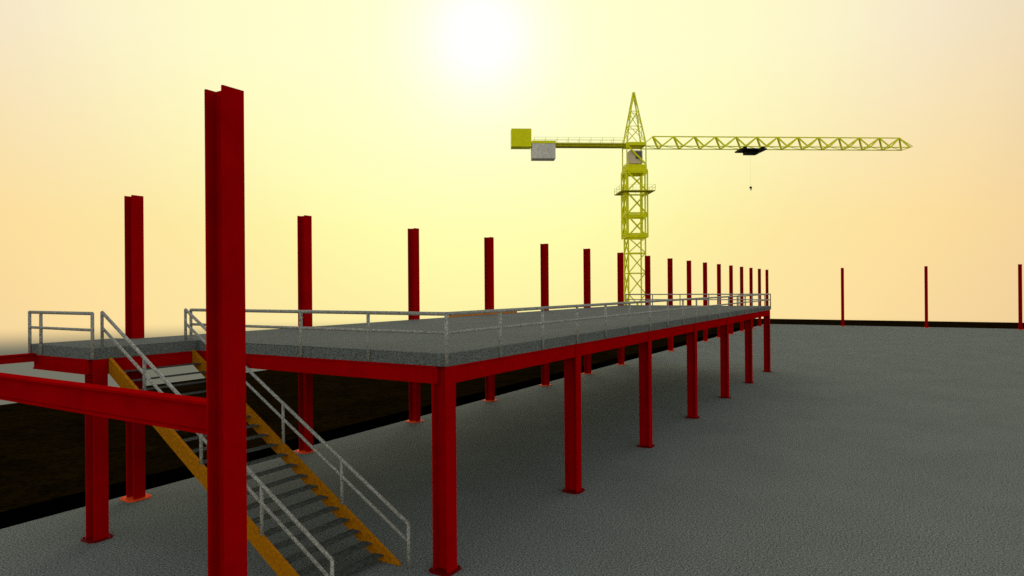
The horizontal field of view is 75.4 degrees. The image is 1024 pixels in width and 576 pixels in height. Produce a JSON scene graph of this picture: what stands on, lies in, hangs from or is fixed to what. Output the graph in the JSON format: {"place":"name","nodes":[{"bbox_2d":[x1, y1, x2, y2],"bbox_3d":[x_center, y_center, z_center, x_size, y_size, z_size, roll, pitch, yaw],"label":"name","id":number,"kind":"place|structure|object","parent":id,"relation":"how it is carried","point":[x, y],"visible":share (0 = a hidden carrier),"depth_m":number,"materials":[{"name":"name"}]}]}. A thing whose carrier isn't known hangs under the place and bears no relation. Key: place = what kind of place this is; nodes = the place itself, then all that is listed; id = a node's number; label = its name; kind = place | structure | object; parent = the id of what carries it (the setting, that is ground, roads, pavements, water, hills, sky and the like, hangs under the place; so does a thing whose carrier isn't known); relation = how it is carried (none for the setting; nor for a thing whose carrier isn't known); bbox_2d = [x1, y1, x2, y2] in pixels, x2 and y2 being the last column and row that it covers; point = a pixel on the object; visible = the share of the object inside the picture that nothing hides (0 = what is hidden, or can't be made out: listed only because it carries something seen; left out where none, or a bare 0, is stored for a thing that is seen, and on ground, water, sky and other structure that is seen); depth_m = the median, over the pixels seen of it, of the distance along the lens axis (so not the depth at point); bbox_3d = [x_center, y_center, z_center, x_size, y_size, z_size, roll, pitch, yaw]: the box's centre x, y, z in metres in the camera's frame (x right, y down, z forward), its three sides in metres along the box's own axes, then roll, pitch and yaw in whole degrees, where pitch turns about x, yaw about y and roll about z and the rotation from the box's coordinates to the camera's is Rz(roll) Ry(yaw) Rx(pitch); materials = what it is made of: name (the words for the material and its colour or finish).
{"place":"outdoors","nodes":[
{"label":"outdoors","id":0,"kind":"place"},
{"bbox_2d":[0,318,1023,511],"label":"ground","id":1,"kind":"structure","parent":0,"point":[42,454],"depth_m":42.40,"materials":[{"name":"soil"}]},
{"bbox_2d":[0,325,757,528],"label":"trench","id":2,"kind":"object","parent":1,"relation":"in","point":[24,514],"depth_m":34.47,"materials":[{"name":"black soil"}]},
{"bbox_2d":[0,324,1023,575],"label":"floor slab","id":3,"kind":"structure","parent":1,"relation":"on","point":[854,450],"depth_m":25.76,"materials":[{"name":"concrete"}]},
{"bbox_2d":[120,195,151,501],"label":"steel column","id":4,"kind":"structure","parent":3,"relation":"on","point":[134,319],"depth_m":24.18,"materials":[{"name":"red metal"}]},
{"bbox_2d":[204,85,246,575],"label":"steel column","id":5,"kind":"structure","parent":3,"relation":"on","point":[225,338],"depth_m":11.49,"materials":[{"name":"red metal"}]},
{"bbox_2d":[0,372,206,434],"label":"steel beam","id":6,"kind":"structure","parent":5,"relation":"attached to","point":[176,412],"depth_m":13.27,"materials":[{"name":"red metal"}]},
{"bbox_2d":[100,308,409,575],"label":"staircase","id":7,"kind":"structure","parent":3,"relation":"on","point":[276,560],"depth_m":18.80,"materials":[{"name":"metal"}]},
{"bbox_2d":[295,215,313,453],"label":"steel column","id":8,"kind":"structure","parent":3,"relation":"on","point":[304,248],"depth_m":31.07,"materials":[{"name":"red metal"}]},
{"bbox_2d":[31,305,771,575],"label":"raised platform","id":9,"kind":"structure","parent":3,"relation":"on","point":[413,357],"depth_m":21.67,"materials":[{"name":"concrete"}]},
{"bbox_2d":[0,353,35,363],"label":"steel beam","id":10,"kind":"structure","parent":9,"relation":"attached to","point":[17,358],"depth_m":21.38,"materials":[{"name":"red metal"}]},
{"bbox_2d":[28,311,94,358],"bbox_3d":[-14.303,1.444,20.950,3.979,1.422,0.104,0,0,31],"label":"guard railing","id":11,"kind":"object","parent":9,"relation":"on","point":[40,327],"visible":0.95,"depth_m":21.14,"materials":[{"name":"metal"}]},
{"bbox_2d":[189,308,445,360],"bbox_3d":[-6.486,1.383,20.311,11.066,1.422,0.104,0,0,31],"label":"guard railing","id":12,"kind":"object","parent":9,"relation":"on","point":[367,330],"visible":0.71,"depth_m":19.48,"materials":[{"name":"metal"}]},
{"bbox_2d":[444,294,770,365],"bbox_3d":[10.663,1.274,38.294,0.104,1.422,48.549,0,0,31],"label":"guard railing","id":13,"kind":"object","parent":9,"relation":"on","point":[500,327],"visible":1,"depth_m":24.38,"materials":[{"name":"metal"}]},
{"bbox_2d":[626,294,767,305],"bbox_3d":[17.195,1.256,62.599,13.636,1.422,0.104,0,0,31],"label":"guard railing","id":14,"kind":"object","parent":9,"relation":"on","point":[691,294],"visible":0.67,"depth_m":62.65,"materials":[{"name":"metal"}]},
{"bbox_2d":[406,228,423,422],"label":"steel column","id":15,"kind":"structure","parent":3,"relation":"on","point":[414,306],"depth_m":37.97,"materials":[{"name":"red metal"}]},
{"bbox_2d":[483,237,496,401],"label":"steel column","id":16,"kind":"structure","parent":3,"relation":"on","point":[489,299],"depth_m":44.84,"materials":[{"name":"red metal"}]},
{"bbox_2d":[539,244,551,385],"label":"steel column","id":17,"kind":"structure","parent":3,"relation":"on","point":[544,273],"depth_m":51.73,"materials":[{"name":"red metal"}]},
{"bbox_2d":[582,248,593,373],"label":"steel column","id":18,"kind":"structure","parent":3,"relation":"on","point":[587,290],"depth_m":58.59,"materials":[{"name":"red metal"}]},
{"bbox_2d":[616,252,625,364],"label":"steel column","id":19,"kind":"structure","parent":3,"relation":"on","point":[620,273],"depth_m":65.46,"materials":[{"name":"red metal"}]},
{"bbox_2d":[645,256,652,356],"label":"steel column","id":20,"kind":"structure","parent":3,"relation":"on","point":[647,277],"depth_m":72.36,"materials":[{"name":"red metal"}]},
{"bbox_2d":[667,258,674,350],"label":"steel column","id":21,"kind":"structure","parent":3,"relation":"on","point":[670,286],"depth_m":79.21,"materials":[{"name":"red metal"}]},
{"bbox_2d":[686,260,691,345],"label":"steel column","id":22,"kind":"structure","parent":3,"relation":"on","point":[689,302],"depth_m":86.13,"materials":[{"name":"red metal"}]},
{"bbox_2d":[703,262,708,340],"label":"steel column","id":23,"kind":"structure","parent":3,"relation":"on","point":[705,334],"depth_m":92.95,"materials":[{"name":"red metal"}]},
{"bbox_2d":[717,264,720,337],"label":"steel column","id":24,"kind":"structure","parent":3,"relation":"on","point":[718,287],"depth_m":99.83,"materials":[{"name":"red metal"}]},
{"bbox_2d":[729,265,732,333],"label":"steel column","id":25,"kind":"structure","parent":3,"relation":"on","point":[731,286],"depth_m":106.69,"materials":[{"name":"red metal"}]},
{"bbox_2d":[740,267,743,330],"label":"steel column","id":26,"kind":"structure","parent":3,"relation":"on","point":[741,292],"depth_m":113.61,"materials":[{"name":"red metal"}]},
{"bbox_2d":[749,268,753,328],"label":"steel column","id":27,"kind":"structure","parent":3,"relation":"on","point":[750,280],"depth_m":120.43,"materials":[{"name":"red metal"}]},
{"bbox_2d":[758,269,760,325],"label":"steel column","id":28,"kind":"structure","parent":3,"relation":"on","point":[759,290],"depth_m":127.34,"materials":[{"name":"red metal"}]},
{"bbox_2d":[765,270,768,305],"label":"steel column","id":29,"kind":"structure","parent":3,"relation":"on","point":[767,286],"depth_m":134.18,"materials":[{"name":"red metal"}]},
{"bbox_2d":[841,268,843,325],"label":"steel column","id":30,"kind":"structure","parent":3,"relation":"on","point":[842,296],"depth_m":125.73,"materials":[{"name":"red metal"}]},
{"bbox_2d":[924,266,928,327],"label":"steel column","id":31,"kind":"structure","parent":3,"relation":"on","point":[926,291],"depth_m":118.81,"materials":[{"name":"red metal"}]},
{"bbox_2d":[1017,264,1023,329],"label":"steel column","id":32,"kind":"structure","parent":3,"relation":"on","point":[1020,326],"depth_m":111.93,"materials":[{"name":"red metal"}]},
{"bbox_2d":[511,92,912,304],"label":"tower crane","id":33,"kind":"object","parent":1,"relation":"on","point":[633,167],"visible":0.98,"depth_m":119.24,"materials":[{"name":"paint"}]},
{"bbox_2d":[0,0,1023,404],"label":"sky","id":34,"kind":"structure","parent":0,"point":[374,121],"materials":[{"name":"yellow"}]}
]}

